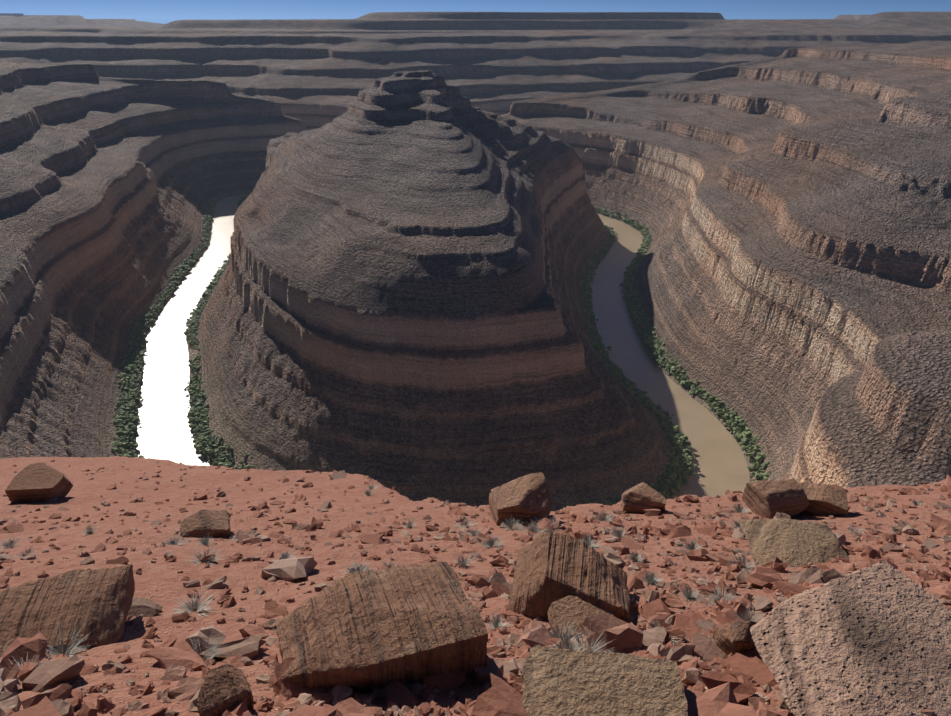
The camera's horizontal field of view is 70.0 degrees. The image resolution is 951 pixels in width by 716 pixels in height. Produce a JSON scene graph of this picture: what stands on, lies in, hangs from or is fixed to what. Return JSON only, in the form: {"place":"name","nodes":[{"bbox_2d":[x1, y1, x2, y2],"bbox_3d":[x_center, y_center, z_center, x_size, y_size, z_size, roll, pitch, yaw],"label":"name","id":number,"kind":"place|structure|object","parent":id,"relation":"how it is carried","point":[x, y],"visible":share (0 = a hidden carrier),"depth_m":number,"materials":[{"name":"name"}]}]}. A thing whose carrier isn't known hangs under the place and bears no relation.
{"place":"outdoors","nodes":[
{"label":"outdoors","id":0,"kind":"place"},
{"bbox_2d":[0,13,24,16],"bbox_3d":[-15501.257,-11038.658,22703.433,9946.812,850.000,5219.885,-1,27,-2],"label":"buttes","id":1,"kind":"object","parent":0,"point":[14,14],"visible":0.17,"depth_m":21880.66,"materials":[{"name":"grey stone"}]},
{"bbox_2d":[136,195,749,498],"bbox_3d":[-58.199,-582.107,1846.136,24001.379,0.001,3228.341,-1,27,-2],"label":"river water","id":2,"kind":"structure","parent":0,"point":[164,431],"depth_m":652.76,"materials":[{"name":"liquid"}]},
{"bbox_2d":[0,11,950,715],"bbox_3d":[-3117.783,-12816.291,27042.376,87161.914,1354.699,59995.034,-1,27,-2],"label":"canyon terrain","id":3,"kind":"structure","parent":0,"point":[420,235],"depth_m":598.29,"materials":[{"name":"brown stone"}]},
{"bbox_2d":[5,462,72,502],"bbox_3d":[-6.319,1.890,9.963,0.705,0.453,0.634,-2,30,-7],"label":"block","id":4,"kind":"object","parent":3,"relation":"on","point":[38,482],"depth_m":9.74,"materials":[{"name":"brown stone"}]},
{"bbox_2d":[0,564,134,652],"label":"boulder","id":5,"kind":"object","parent":3,"relation":"on","point":[97,604],"depth_m":4.10,"materials":[{"name":"brown stone"}]},
{"bbox_2d":[180,509,230,537],"bbox_3d":[-2.823,1.760,7.096,0.490,0.212,0.384,-7,33,-21],"label":"stone","id":6,"kind":"object","parent":3,"relation":"on","point":[211,523],"visible":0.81,"depth_m":7.01,"materials":[{"name":"brown stone"}]},
{"bbox_2d":[197,664,253,715],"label":"boulder","id":7,"kind":"object","parent":3,"relation":"on","point":[224,688],"visible":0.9,"depth_m":2.95,"materials":[{"name":"brown stone"}]},
{"bbox_2d":[276,561,487,692],"bbox_3d":[-0.501,1.423,3.493,0.988,0.493,0.693,-7,31,-18],"label":"boulder","id":8,"kind":"object","parent":3,"relation":"on","point":[366,631],"visible":0.85,"depth_m":3.28,"materials":[{"name":"brown stone"}]},
{"bbox_2d":[111,189,770,510],"bbox_3d":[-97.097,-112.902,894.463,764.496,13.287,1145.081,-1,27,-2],"label":"river thickets","id":9,"kind":"object","parent":3,"relation":"on","point":[674,479],"visible":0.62,"depth_m":626.37,"materials":[{"name":"green plant"}]},
{"bbox_2d":[0,483,940,679],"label":"dry shrubs","id":10,"kind":"object","parent":3,"relation":"on","point":[66,650],"visible":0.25,"depth_m":4.88,"materials":[{"name":"grey plant"}]},
{"bbox_2d":[0,460,950,715],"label":"loose stones","id":11,"kind":"object","parent":3,"relation":"on","point":[726,685],"visible":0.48,"depth_m":4.06,"materials":[{"name":"red stone"}]},
{"bbox_2d":[489,472,551,525],"bbox_3d":[0.506,1.643,7.580,0.641,0.477,0.575,-3,30,-9],"label":"rim block","id":12,"kind":"object","parent":3,"relation":"on","point":[522,499],"depth_m":7.43,"materials":[{"name":"brown stone"}]},
{"bbox_2d":[508,532,630,619],"bbox_3d":[0.623,1.496,4.478,0.773,0.392,0.547,7,32,8],"label":"boulder","id":13,"kind":"object","parent":3,"relation":"on","point":[551,567],"visible":0.75,"depth_m":4.37,"materials":[{"name":"brown stone"}]},
{"bbox_2d":[547,595,614,637],"bbox_3d":[0.659,1.599,4.161,0.395,0.138,0.306,-3,33,-12],"label":"boulder","id":14,"kind":"object","parent":3,"relation":"on","point":[572,608],"depth_m":4.13,"materials":[{"name":"brown stone"}]},
{"bbox_2d":[522,644,687,715],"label":"boulder","id":15,"kind":"object","parent":3,"relation":"on","point":[562,682],"visible":1,"depth_m":2.93,"materials":[{"name":"beige stone"}]},
{"bbox_2d":[621,482,665,512],"bbox_3d":[2.033,1.732,8.286,0.506,0.351,0.450,6,31,7],"label":"rim block","id":16,"kind":"object","parent":3,"relation":"on","point":[639,498],"depth_m":8.12,"materials":[{"name":"brown stone"}]},
{"bbox_2d":[713,621,756,655],"bbox_3d":[1.432,1.528,3.686,0.209,0.232,0.186,1,31,-2],"label":"block","id":17,"kind":"object","parent":3,"relation":"on","point":[733,637],"depth_m":3.62,"materials":[{"name":"brown stone"}]},
{"bbox_2d":[742,478,808,518],"bbox_3d":[3.421,1.628,7.747,0.547,0.404,0.488,-5,32,-16],"label":"rim block","id":18,"kind":"object","parent":3,"relation":"on","point":[767,499],"depth_m":7.60,"materials":[{"name":"brown stone"}]},
{"bbox_2d":[739,518,848,567],"bbox_3d":[2.671,1.595,5.641,0.796,0.144,0.720,3,31,2],"label":"boulder","id":19,"kind":"object","parent":3,"relation":"on","point":[796,543],"depth_m":5.66,"materials":[{"name":"brown stone"}]},
{"bbox_2d":[799,483,848,516],"bbox_3d":[3.969,1.666,7.881,0.531,0.377,0.469,12,37,14],"label":"rim block","id":20,"kind":"object","parent":3,"relation":"on","point":[825,500],"depth_m":7.72,"materials":[{"name":"brown stone"}]},
{"bbox_2d":[750,560,950,715],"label":"pitted boulder","id":21,"kind":"object","parent":3,"relation":"on","point":[873,640],"visible":1,"depth_m":3.14,"materials":[{"name":"beige stone"}]},
{"bbox_2d":[0,0,950,23],"label":"sky","id":22,"kind":"structure","parent":0,"point":[154,11],"materials":[{"name":"blue"}]}
]}

